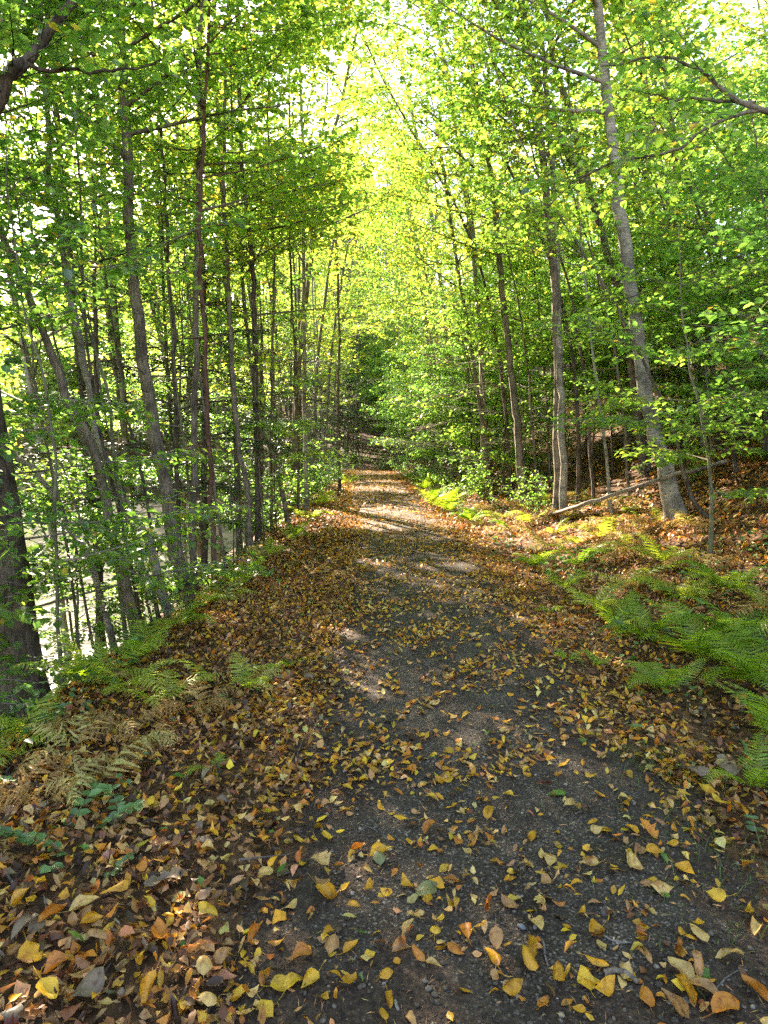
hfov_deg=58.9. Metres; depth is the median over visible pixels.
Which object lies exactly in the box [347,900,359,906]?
fallen leaf
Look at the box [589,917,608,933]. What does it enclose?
fallen leaf
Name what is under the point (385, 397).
sapling
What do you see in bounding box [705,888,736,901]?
fallen leaf
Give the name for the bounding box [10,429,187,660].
sapling
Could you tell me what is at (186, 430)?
slim tree
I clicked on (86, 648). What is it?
river
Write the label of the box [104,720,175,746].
fern
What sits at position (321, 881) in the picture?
fallen leaf
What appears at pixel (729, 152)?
sapling
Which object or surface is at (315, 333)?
slim tree
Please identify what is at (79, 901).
fallen leaf
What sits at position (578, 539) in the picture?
fern
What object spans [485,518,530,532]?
fern
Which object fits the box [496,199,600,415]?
slope tree
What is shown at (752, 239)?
sapling
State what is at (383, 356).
tree
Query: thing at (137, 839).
fallen leaf
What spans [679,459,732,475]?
fallen branch
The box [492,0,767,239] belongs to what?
limbed tree
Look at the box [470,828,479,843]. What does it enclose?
fallen leaf
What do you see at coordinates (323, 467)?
leafy shrub
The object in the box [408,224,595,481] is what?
sapling
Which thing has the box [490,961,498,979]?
fallen leaf
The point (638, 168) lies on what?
slope tree
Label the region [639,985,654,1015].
fallen leaf
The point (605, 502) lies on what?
fern
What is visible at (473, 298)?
slim tree
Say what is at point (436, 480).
fern
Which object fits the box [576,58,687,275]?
slope tree
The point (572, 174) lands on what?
tree
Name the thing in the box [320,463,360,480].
leafy shrub
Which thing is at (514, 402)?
birch tree
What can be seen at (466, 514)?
fern
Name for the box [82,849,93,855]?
fallen leaf
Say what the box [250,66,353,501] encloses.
slim tree
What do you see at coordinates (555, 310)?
arching tree
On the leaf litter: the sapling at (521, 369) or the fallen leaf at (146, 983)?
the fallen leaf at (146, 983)
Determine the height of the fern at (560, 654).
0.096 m
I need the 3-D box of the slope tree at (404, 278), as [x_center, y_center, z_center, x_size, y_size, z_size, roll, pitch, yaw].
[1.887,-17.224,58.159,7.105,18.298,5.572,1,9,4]
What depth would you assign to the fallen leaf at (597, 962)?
2.01 m
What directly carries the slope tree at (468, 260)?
on the ground at (224, 882)
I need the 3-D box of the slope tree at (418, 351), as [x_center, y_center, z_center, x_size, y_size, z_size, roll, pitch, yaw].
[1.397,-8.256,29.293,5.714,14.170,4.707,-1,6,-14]
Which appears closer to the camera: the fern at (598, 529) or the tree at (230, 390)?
the fern at (598, 529)
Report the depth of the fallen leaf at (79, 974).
1.96 m
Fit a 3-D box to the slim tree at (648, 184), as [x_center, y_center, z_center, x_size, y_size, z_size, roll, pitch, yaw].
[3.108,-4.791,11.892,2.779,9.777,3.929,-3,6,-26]
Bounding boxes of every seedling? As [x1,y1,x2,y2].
[0,776,19,784]
[0,826,38,845]
[24,831,70,856]
[39,862,64,873]
[63,781,108,835]
[95,799,143,829]
[100,852,135,882]
[103,784,124,822]
[114,773,142,793]
[589,625,608,637]
[629,724,644,727]
[744,813,763,851]
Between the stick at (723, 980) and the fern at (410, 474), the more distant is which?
the fern at (410, 474)
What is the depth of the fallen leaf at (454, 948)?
2.08 m
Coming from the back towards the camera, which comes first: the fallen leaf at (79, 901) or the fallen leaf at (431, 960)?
the fallen leaf at (79, 901)
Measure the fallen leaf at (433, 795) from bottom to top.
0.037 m
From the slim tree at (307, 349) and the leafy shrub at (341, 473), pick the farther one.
the slim tree at (307, 349)
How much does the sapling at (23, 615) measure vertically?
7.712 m
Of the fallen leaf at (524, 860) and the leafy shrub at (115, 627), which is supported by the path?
the fallen leaf at (524, 860)
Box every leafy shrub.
[0,682,30,732]
[41,632,140,681]
[88,591,155,642]
[208,535,244,561]
[212,491,281,539]
[222,491,304,531]
[249,464,320,513]
[251,472,342,505]
[275,455,342,494]
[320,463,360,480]
[321,458,345,476]
[327,449,355,467]
[328,447,350,471]
[346,449,371,467]
[363,454,399,469]
[365,448,392,459]
[387,456,411,473]
[392,464,423,475]
[406,460,428,481]
[411,455,449,480]
[420,462,452,490]
[424,473,496,497]
[440,444,474,477]
[451,449,533,503]
[483,434,574,486]
[497,466,553,515]
[675,458,706,482]
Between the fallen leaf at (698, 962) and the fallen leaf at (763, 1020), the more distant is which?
the fallen leaf at (698, 962)
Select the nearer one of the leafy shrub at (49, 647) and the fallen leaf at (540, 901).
the fallen leaf at (540, 901)
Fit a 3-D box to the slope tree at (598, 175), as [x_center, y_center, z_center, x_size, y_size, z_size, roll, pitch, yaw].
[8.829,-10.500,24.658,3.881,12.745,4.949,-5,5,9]
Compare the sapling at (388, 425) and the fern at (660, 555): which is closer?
the fern at (660, 555)
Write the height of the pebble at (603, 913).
0.026 m
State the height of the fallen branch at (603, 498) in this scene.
1.156 m
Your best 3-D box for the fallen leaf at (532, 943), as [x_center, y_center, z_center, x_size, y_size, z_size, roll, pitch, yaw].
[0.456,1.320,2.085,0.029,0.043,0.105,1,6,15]
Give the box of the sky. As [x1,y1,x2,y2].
[0,0,767,358]
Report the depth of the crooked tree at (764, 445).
11.10 m
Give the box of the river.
[16,475,282,695]
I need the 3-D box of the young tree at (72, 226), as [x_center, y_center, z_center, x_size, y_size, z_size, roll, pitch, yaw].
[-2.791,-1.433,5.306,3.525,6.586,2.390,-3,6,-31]
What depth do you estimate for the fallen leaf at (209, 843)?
2.58 m
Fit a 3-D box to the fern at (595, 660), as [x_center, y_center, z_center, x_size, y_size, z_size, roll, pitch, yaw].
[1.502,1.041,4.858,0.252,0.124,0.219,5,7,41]
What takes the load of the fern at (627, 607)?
on the ground at (224, 882)
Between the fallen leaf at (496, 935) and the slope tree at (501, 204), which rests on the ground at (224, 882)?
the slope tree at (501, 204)
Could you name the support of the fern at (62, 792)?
on the ground at (224, 882)
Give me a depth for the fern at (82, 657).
4.69 m
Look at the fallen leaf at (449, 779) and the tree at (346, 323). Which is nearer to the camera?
the fallen leaf at (449, 779)
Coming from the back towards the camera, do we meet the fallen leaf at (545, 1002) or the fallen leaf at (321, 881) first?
the fallen leaf at (321, 881)
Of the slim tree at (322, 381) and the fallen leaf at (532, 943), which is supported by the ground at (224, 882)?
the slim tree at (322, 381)
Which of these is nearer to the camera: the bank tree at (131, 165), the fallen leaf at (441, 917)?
the fallen leaf at (441, 917)
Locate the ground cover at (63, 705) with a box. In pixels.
[0,463,767,776]
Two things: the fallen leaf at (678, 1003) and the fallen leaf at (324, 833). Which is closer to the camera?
the fallen leaf at (678, 1003)
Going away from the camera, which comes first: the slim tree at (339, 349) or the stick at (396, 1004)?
the stick at (396, 1004)
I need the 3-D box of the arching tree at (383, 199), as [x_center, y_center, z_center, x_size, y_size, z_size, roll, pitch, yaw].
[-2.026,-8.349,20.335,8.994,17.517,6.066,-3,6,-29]
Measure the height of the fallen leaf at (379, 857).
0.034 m
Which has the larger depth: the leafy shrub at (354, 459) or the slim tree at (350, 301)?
the leafy shrub at (354, 459)
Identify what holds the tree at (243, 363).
on the ground at (224, 882)
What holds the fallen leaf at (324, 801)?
on the path
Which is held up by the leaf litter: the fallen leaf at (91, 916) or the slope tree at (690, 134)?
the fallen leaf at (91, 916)
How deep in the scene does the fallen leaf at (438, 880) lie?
2.40 m
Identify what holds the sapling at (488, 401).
on the ground at (224, 882)
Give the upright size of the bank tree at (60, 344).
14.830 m
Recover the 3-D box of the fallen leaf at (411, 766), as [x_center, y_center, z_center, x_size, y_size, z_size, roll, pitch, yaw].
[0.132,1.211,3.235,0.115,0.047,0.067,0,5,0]
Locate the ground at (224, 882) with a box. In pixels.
[0,260,767,1023]
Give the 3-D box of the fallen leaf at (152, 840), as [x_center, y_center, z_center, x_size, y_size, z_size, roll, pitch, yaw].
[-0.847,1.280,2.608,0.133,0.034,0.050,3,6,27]
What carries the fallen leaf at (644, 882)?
on the path
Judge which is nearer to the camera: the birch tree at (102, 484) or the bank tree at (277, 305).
the birch tree at (102, 484)
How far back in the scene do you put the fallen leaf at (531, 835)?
2.69 m
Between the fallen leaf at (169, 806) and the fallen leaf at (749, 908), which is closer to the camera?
the fallen leaf at (749, 908)
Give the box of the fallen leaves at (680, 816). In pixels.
[539,632,767,1000]
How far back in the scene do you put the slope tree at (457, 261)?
17.35 m
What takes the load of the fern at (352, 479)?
on the ground at (224, 882)
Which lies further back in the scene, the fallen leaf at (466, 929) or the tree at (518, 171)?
the tree at (518, 171)
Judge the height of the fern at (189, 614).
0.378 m
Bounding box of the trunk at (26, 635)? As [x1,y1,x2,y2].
[0,385,50,733]
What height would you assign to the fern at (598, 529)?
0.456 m
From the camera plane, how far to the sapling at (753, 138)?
15.82 m
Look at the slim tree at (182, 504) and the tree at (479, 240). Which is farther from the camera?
the tree at (479, 240)
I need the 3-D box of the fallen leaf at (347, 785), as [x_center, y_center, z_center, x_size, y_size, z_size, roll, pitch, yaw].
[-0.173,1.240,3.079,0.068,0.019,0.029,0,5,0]
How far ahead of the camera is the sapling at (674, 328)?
20.19 m
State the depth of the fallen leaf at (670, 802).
2.92 m
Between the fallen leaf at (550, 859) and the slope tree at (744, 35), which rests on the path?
the fallen leaf at (550, 859)
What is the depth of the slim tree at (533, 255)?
11.29 m
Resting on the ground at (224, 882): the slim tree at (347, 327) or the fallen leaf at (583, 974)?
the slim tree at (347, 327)
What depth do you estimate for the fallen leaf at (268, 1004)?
1.87 m
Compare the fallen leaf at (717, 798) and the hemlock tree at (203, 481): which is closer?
the fallen leaf at (717, 798)
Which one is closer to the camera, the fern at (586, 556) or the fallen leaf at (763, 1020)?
the fallen leaf at (763, 1020)
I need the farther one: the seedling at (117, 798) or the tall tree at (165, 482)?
the tall tree at (165, 482)
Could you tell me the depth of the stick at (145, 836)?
2.69 m
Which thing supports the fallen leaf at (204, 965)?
on the ground at (224, 882)
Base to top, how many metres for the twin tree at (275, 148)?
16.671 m
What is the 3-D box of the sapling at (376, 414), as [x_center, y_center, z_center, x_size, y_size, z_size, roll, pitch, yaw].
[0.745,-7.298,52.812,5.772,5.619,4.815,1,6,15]
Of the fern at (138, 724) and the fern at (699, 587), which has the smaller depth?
the fern at (138, 724)
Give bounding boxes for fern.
[0,681,70,772]
[0,693,86,745]
[0,753,115,810]
[0,755,77,804]
[11,711,135,782]
[13,629,172,686]
[34,730,181,805]
[56,658,170,697]
[76,706,177,745]
[90,615,176,661]
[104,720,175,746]
[117,669,223,706]
[143,679,236,719]
[151,583,239,628]
[154,659,280,686]
[172,577,257,601]
[183,753,227,776]
[196,554,269,587]
[210,651,282,701]
[246,539,293,555]
[253,663,281,685]
[271,518,316,539]
[279,658,305,666]
[288,506,333,518]
[309,491,339,504]
[341,474,363,483]
[400,472,417,478]
[409,477,434,488]
[418,487,460,500]
[419,485,447,499]
[424,488,474,505]
[427,475,445,486]
[433,498,466,509]
[440,478,461,486]
[447,510,491,523]
[451,477,471,484]
[454,504,488,516]
[471,488,502,499]
[471,501,503,512]
[476,508,517,519]
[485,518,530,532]
[500,496,546,511]
[501,510,556,525]
[512,550,566,566]
[517,528,564,552]
[527,486,549,496]
[529,491,574,501]
[534,570,588,589]
[537,605,562,612]
[542,517,576,534]
[547,507,583,518]
[547,541,620,566]
[554,648,585,662]
[555,579,626,621]
[556,531,604,549]
[566,517,635,540]
[567,492,599,501]
[568,516,612,530]
[576,589,660,637]
[577,494,629,509]
[579,564,681,591]
[580,647,616,664]
[585,531,648,565]
[598,512,631,522]
[602,596,687,637]
[608,497,646,512]
[614,511,662,534]
[615,531,651,545]
[616,657,708,690]
[619,507,677,530]
[621,534,699,564]
[621,575,722,601]
[630,592,767,661]
[660,553,744,573]
[663,509,727,532]
[666,595,767,644]
[671,558,767,592]
[689,625,767,687]
[704,732,767,790]
[707,662,767,732]
[716,580,767,619]
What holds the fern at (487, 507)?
on the ground at (224, 882)
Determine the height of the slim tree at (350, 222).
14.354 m
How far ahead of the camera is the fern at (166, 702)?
3.99 m
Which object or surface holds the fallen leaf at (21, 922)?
on the leaf litter
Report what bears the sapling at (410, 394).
on the ground at (224, 882)
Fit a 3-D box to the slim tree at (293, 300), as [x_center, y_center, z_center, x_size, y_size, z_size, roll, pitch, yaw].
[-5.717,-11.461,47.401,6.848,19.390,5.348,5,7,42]
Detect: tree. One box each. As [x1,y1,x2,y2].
[0,0,188,180]
[0,0,206,641]
[0,0,256,689]
[0,0,271,654]
[0,0,310,606]
[0,2,125,681]
[0,4,178,618]
[0,4,211,654]
[0,13,96,657]
[0,21,229,377]
[0,38,251,611]
[0,47,281,580]
[0,119,117,650]
[0,143,80,352]
[0,225,142,636]
[1,0,175,624]
[2,188,91,550]
[2,194,188,658]
[3,7,185,626]
[4,15,184,615]
[7,17,296,623]
[21,0,351,606]
[37,7,361,603]
[38,1,245,566]
[39,0,221,617]
[53,31,288,547]
[56,22,285,579]
[72,0,345,591]
[73,0,321,548]
[74,36,234,591]
[78,0,379,550]
[88,304,181,500]
[89,0,400,591]
[96,1,330,579]
[99,150,252,577]
[107,130,259,567]
[117,0,391,543]
[117,1,309,519]
[117,204,304,580]
[122,23,306,550]
[122,96,280,546]
[127,239,210,459]
[136,0,399,556]
[144,204,295,559]
[152,0,464,497]
[160,352,231,432]
[163,15,299,564]
[165,0,390,529]
[165,357,230,442]
[166,255,267,502]
[171,111,314,505]
[179,0,393,509]
[181,0,358,523]
[192,144,314,538]
[200,336,249,483]
[204,4,400,507]
[205,61,346,518]
[209,319,324,513]
[210,296,277,493]
[212,360,243,482]
[213,239,345,501]
[213,288,277,473]
[215,278,308,532]
[219,331,285,418]
[222,142,306,458]
[227,228,292,526]
[229,258,321,490]
[234,283,285,384]
[235,231,354,411]
[236,220,333,419]
[238,294,292,481]
[241,5,356,513]
[242,283,285,467]
[243,250,333,506]
[243,308,331,490]
[244,224,357,478]
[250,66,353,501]
[259,248,321,437]
[261,264,350,399]
[262,217,340,460]
[263,234,348,374]
[264,230,359,464]
[264,236,344,447]
[264,247,354,464]
[265,254,346,404]
[266,240,353,467]
[269,284,340,469]
[270,291,343,461]
[279,184,373,463]
[284,300,339,410]
[285,204,360,459]
[285,232,343,482]
[288,260,362,448]
[298,225,368,466]
[299,7,412,492]
[300,20,467,477]
[308,260,351,456]
[312,112,427,479]
[312,245,351,447]
[314,159,414,466]
[316,192,371,451]
[321,0,534,486]
[326,216,400,468]
[327,0,544,496]
[332,161,450,470]
[334,40,480,475]
[334,184,395,424]
[334,272,388,432]
[336,100,456,466]
[336,240,385,458]
[337,0,569,495]
[339,304,377,455]
[348,246,403,453]
[349,56,543,498]
[351,106,480,467]
[351,159,491,471]
[354,275,399,448]
[364,242,433,461]
[365,0,559,507]
[369,211,430,367]
[371,182,448,460]
[375,264,441,430]
[381,0,641,519]
[381,180,470,448]
[381,255,434,429]
[382,0,651,516]
[384,243,451,461]
[386,206,487,490]
[386,242,440,369]
[395,136,477,462]
[395,163,535,475]
[397,0,604,503]
[399,0,765,519]
[400,237,516,367]
[404,0,687,520]
[407,70,531,469]
[409,0,721,473]
[419,192,510,346]
[424,11,565,450]
[426,193,472,302]
[429,171,518,424]
[430,215,478,359]
[431,247,509,486]
[439,144,519,346]
[442,141,598,496]
[446,160,490,296]
[447,0,638,498]
[455,318,494,434]
[459,0,670,497]
[459,64,576,423]
[459,165,499,413]
[465,174,612,483]
[468,246,542,424]
[479,0,627,514]
[481,227,551,414]
[482,147,598,392]
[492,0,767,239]
[493,80,534,373]
[493,166,620,467]
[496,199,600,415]
[498,145,536,380]
[518,76,658,473]
[528,61,597,371]
[529,147,591,373]
[532,0,764,437]
[537,57,738,476]
[539,173,613,385]
[545,2,762,391]
[549,0,721,399]
[551,86,642,253]
[552,0,767,454]
[557,0,765,445]
[559,0,767,438]
[560,0,767,424]
[569,6,710,439]
[574,71,670,293]
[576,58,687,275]
[577,47,654,368]
[580,83,671,247]
[584,0,767,374]
[584,3,767,391]
[584,9,719,342]
[589,2,766,434]
[595,0,765,474]
[637,23,756,342]
[650,0,763,319]
[689,0,767,162]
[712,50,760,265]
[713,0,767,161]
[720,0,767,51]
[731,40,767,150]
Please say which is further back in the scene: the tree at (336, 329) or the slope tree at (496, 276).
the tree at (336, 329)
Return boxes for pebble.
[517,923,526,929]
[600,906,609,916]
[682,996,689,1004]
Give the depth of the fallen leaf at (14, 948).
2.07 m
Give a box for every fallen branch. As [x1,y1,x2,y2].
[547,459,726,516]
[585,492,657,512]
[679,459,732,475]
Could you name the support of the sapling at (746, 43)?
on the ground at (224, 882)
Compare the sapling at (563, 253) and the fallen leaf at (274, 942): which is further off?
the sapling at (563, 253)
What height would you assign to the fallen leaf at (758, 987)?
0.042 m
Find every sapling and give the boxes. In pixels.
[0,149,156,734]
[0,175,280,662]
[0,262,219,674]
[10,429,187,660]
[17,237,335,600]
[17,439,210,651]
[160,358,343,547]
[167,261,364,490]
[230,423,288,496]
[245,405,321,477]
[301,329,388,452]
[310,374,375,462]
[311,348,377,448]
[317,402,367,449]
[321,309,382,422]
[323,378,388,466]
[323,406,366,454]
[324,323,386,417]
[329,363,395,464]
[335,338,390,410]
[343,320,409,438]
[351,337,424,463]
[355,280,501,484]
[355,347,429,451]
[361,401,415,447]
[367,375,426,435]
[368,291,531,489]
[370,343,460,471]
[371,357,478,476]
[373,342,467,470]
[377,291,567,490]
[378,328,493,477]
[382,310,487,465]
[389,282,551,476]
[397,284,553,474]
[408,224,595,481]
[421,338,550,468]
[441,261,596,426]
[442,318,620,477]
[446,215,686,441]
[461,171,671,414]
[487,225,646,455]
[510,237,735,483]
[515,233,766,466]
[518,202,733,462]
[530,155,750,446]
[531,224,767,555]
[533,214,678,412]
[563,255,767,481]
[575,120,767,409]
[579,6,767,427]
[581,69,767,432]
[583,197,745,408]
[613,241,732,385]
[618,37,767,371]
[635,165,767,418]
[661,198,767,436]
[677,142,767,346]
[687,65,767,281]
[718,86,767,286]
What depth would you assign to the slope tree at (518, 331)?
37.76 m
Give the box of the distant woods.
[0,120,430,479]
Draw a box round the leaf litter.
[0,317,767,1023]
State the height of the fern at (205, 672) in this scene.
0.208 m
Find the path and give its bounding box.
[196,464,767,1023]
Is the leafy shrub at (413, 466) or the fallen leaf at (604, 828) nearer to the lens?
the fallen leaf at (604, 828)
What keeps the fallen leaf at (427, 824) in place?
on the path
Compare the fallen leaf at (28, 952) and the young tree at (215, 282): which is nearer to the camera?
the fallen leaf at (28, 952)
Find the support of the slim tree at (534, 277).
on the ground at (224, 882)
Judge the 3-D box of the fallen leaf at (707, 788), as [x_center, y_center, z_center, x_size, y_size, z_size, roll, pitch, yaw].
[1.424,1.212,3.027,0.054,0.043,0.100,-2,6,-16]
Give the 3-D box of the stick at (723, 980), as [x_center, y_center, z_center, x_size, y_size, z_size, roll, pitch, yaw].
[1.001,1.356,1.978,0.176,0.007,0.012,-4,6,-33]
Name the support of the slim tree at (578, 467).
on the ground at (224, 882)
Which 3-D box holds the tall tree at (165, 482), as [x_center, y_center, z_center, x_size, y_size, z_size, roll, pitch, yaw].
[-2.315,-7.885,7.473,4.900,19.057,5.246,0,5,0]
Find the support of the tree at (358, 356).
on the ground at (224, 882)
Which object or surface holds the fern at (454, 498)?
on the ground at (224, 882)
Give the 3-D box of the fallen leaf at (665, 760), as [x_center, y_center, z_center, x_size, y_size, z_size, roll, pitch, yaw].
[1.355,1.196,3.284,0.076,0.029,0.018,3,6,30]
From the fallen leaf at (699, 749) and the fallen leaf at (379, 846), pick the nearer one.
the fallen leaf at (379, 846)
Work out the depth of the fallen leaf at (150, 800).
2.89 m
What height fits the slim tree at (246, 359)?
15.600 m
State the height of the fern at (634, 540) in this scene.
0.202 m
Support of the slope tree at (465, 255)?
on the ground at (224, 882)
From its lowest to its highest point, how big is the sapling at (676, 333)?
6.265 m
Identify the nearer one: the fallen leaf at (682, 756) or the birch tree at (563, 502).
the fallen leaf at (682, 756)
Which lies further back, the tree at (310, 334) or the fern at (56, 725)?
the tree at (310, 334)
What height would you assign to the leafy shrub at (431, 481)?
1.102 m
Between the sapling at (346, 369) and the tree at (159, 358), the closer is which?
the tree at (159, 358)
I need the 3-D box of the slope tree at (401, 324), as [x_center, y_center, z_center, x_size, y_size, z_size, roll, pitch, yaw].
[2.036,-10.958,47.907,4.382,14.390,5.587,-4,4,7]
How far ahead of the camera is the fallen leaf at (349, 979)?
1.96 m
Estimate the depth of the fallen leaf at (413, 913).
2.21 m
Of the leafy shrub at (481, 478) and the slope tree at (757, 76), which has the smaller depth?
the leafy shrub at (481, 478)
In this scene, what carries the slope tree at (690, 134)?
on the ground at (224, 882)
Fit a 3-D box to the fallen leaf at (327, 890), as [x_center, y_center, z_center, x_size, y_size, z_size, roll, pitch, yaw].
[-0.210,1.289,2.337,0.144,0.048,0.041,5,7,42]
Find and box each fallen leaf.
[0,887,28,906]
[6,938,28,955]
[6,993,21,1004]
[11,913,37,938]
[17,930,42,962]
[19,816,26,828]
[28,913,47,933]
[29,950,74,978]
[33,966,58,998]
[38,903,66,921]
[39,952,49,957]
[56,881,71,884]
[57,894,98,912]
[64,947,117,999]
[65,855,74,864]
[68,954,104,977]
[80,911,102,922]
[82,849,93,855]
[82,928,106,938]
[83,856,94,873]
[100,879,129,893]
[125,817,136,823]
[127,794,135,799]
[133,837,145,842]
[136,856,146,875]
[139,954,162,1005]
[144,795,158,805]
[144,867,201,885]
[149,838,174,849]
[150,751,161,756]
[151,916,167,938]
[156,955,175,967]
[166,802,172,808]
[170,995,178,1023]
[179,978,190,999]
[183,943,205,952]
[193,939,214,951]
[194,901,217,915]
[196,955,212,987]
[197,991,219,1005]
[199,976,223,986]
[201,839,216,850]
[211,946,231,963]
[217,815,228,820]
[232,810,247,818]
[247,923,260,941]
[255,990,272,1016]
[259,859,272,874]
[261,974,285,990]
[268,930,290,945]
[269,806,279,811]
[278,898,296,909]
[278,972,302,1000]
[285,941,311,966]
[296,780,307,790]
[301,960,324,987]
[303,838,310,842]
[308,873,336,898]
[314,876,333,883]
[320,798,328,807]
[321,830,332,839]
[322,924,337,934]
[325,927,338,953]
[336,939,357,954]
[339,783,352,788]
[339,972,356,983]
[347,842,364,848]
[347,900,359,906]
[360,842,392,855]
[364,863,373,873]
[366,878,372,889]
[371,939,392,944]
[373,850,385,869]
[374,967,392,982]
[377,800,384,810]
[379,1007,388,1022]
[385,982,392,1007]
[391,864,399,875]
[392,936,408,951]
[394,814,414,819]
[401,760,421,770]
[401,872,412,885]
[401,918,413,935]
[406,910,424,918]
[412,880,436,904]
[412,944,424,961]
[419,957,441,966]
[422,819,434,835]
[424,873,444,888]
[427,793,441,798]
[430,926,440,941]
[436,913,443,921]
[440,772,455,782]
[443,874,465,881]
[448,942,463,953]
[453,835,462,843]
[458,922,471,945]
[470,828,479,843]
[470,873,477,883]
[483,805,492,819]
[484,947,503,975]
[485,894,491,911]
[489,914,502,948]
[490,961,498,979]
[496,885,518,907]
[502,978,522,995]
[503,790,517,795]
[517,858,532,862]
[522,944,538,970]
[528,830,535,841]
[528,934,537,956]
[530,912,543,929]
[536,899,548,906]
[536,995,548,1009]
[539,867,550,883]
[543,789,566,794]
[544,851,556,865]
[553,960,564,980]
[564,798,580,809]
[572,967,599,983]
[572,1004,589,1012]
[576,951,608,966]
[577,965,594,996]
[578,905,585,912]
[583,855,604,865]
[586,824,603,833]
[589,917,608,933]
[595,974,614,996]
[602,826,611,830]
[605,908,614,916]
[618,792,628,798]
[620,951,632,978]
[623,836,629,846]
[625,824,642,837]
[627,852,642,869]
[637,843,662,853]
[637,946,651,962]
[639,879,650,886]
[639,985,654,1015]
[646,880,673,896]
[657,758,671,763]
[661,987,688,1017]
[666,839,684,845]
[667,797,673,806]
[668,854,694,873]
[668,956,707,991]
[670,833,678,838]
[672,977,718,993]
[675,937,682,953]
[675,974,696,1004]
[678,754,685,758]
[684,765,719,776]
[690,923,715,951]
[691,775,715,793]
[691,941,703,976]
[695,967,709,978]
[696,747,704,752]
[699,1001,708,1011]
[701,991,739,1017]
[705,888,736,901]
[712,792,735,804]
[715,948,743,957]
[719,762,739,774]
[734,800,751,819]
[741,974,767,1001]
[745,902,753,912]
[751,916,762,934]
[756,1015,767,1023]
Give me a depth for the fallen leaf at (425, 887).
2.36 m
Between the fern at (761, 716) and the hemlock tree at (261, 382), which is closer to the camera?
the fern at (761, 716)
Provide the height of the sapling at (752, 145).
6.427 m
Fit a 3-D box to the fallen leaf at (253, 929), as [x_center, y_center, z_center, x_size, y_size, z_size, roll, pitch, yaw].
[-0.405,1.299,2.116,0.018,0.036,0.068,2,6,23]
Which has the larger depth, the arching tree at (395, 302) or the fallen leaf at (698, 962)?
the arching tree at (395, 302)
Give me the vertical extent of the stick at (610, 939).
0.008 m
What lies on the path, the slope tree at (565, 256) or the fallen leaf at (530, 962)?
the fallen leaf at (530, 962)
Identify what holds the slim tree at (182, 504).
on the ground at (224, 882)
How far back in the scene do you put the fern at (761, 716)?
3.74 m
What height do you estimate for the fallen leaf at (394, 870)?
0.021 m
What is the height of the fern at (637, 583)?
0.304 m
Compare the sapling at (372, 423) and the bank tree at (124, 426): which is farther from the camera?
the sapling at (372, 423)
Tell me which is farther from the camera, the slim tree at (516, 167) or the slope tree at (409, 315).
the slope tree at (409, 315)
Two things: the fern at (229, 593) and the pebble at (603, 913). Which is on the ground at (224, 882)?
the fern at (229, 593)
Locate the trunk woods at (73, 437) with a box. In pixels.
[4,154,414,455]
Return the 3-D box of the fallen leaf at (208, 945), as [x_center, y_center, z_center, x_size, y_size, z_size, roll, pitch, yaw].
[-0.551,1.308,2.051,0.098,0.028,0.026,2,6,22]
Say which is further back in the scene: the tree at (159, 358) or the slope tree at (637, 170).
the tree at (159, 358)
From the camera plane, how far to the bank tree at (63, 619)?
11.34 m
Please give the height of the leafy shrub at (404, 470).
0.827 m
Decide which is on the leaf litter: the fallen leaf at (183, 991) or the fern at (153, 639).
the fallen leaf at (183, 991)
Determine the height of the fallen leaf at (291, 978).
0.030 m
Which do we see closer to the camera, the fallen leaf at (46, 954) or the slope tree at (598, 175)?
the fallen leaf at (46, 954)
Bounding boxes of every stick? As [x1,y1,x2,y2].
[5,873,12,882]
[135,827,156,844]
[239,851,296,860]
[358,826,377,831]
[393,998,399,1010]
[542,941,548,966]
[602,967,638,983]
[603,934,630,942]
[716,966,746,988]
[744,764,760,807]
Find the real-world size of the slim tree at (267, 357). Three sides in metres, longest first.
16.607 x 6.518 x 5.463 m
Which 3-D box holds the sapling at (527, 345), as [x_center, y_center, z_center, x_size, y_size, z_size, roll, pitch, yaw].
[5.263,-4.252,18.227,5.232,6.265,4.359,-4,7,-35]
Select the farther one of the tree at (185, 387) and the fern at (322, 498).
the tree at (185, 387)
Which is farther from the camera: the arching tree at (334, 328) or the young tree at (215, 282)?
the arching tree at (334, 328)
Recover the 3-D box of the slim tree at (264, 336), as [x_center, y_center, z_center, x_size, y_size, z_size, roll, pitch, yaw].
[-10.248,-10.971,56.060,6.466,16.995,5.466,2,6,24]
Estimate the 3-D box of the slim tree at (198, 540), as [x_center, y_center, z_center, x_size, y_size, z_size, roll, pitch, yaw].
[-5.206,-4.840,16.453,6.035,13.813,4.644,0,5,0]
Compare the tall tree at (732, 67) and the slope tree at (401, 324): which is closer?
the tall tree at (732, 67)
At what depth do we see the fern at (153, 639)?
5.24 m
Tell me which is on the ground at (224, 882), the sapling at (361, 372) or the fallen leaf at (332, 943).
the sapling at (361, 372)
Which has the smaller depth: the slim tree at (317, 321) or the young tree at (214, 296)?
the young tree at (214, 296)
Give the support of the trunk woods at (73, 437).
on the ground at (224, 882)
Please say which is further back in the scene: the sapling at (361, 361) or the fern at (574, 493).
the sapling at (361, 361)
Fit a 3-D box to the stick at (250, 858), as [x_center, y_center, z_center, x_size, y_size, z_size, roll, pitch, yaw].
[-0.431,1.285,2.540,0.215,0.012,0.017,-1,6,-14]
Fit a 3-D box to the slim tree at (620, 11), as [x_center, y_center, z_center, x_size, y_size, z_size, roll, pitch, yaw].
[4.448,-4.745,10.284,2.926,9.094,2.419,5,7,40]
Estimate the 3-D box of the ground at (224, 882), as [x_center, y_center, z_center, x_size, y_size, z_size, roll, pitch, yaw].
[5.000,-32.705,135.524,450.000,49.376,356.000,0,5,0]
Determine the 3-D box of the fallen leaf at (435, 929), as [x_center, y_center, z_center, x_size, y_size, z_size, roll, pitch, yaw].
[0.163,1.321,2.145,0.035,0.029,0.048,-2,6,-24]
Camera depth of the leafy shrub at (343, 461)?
39.63 m

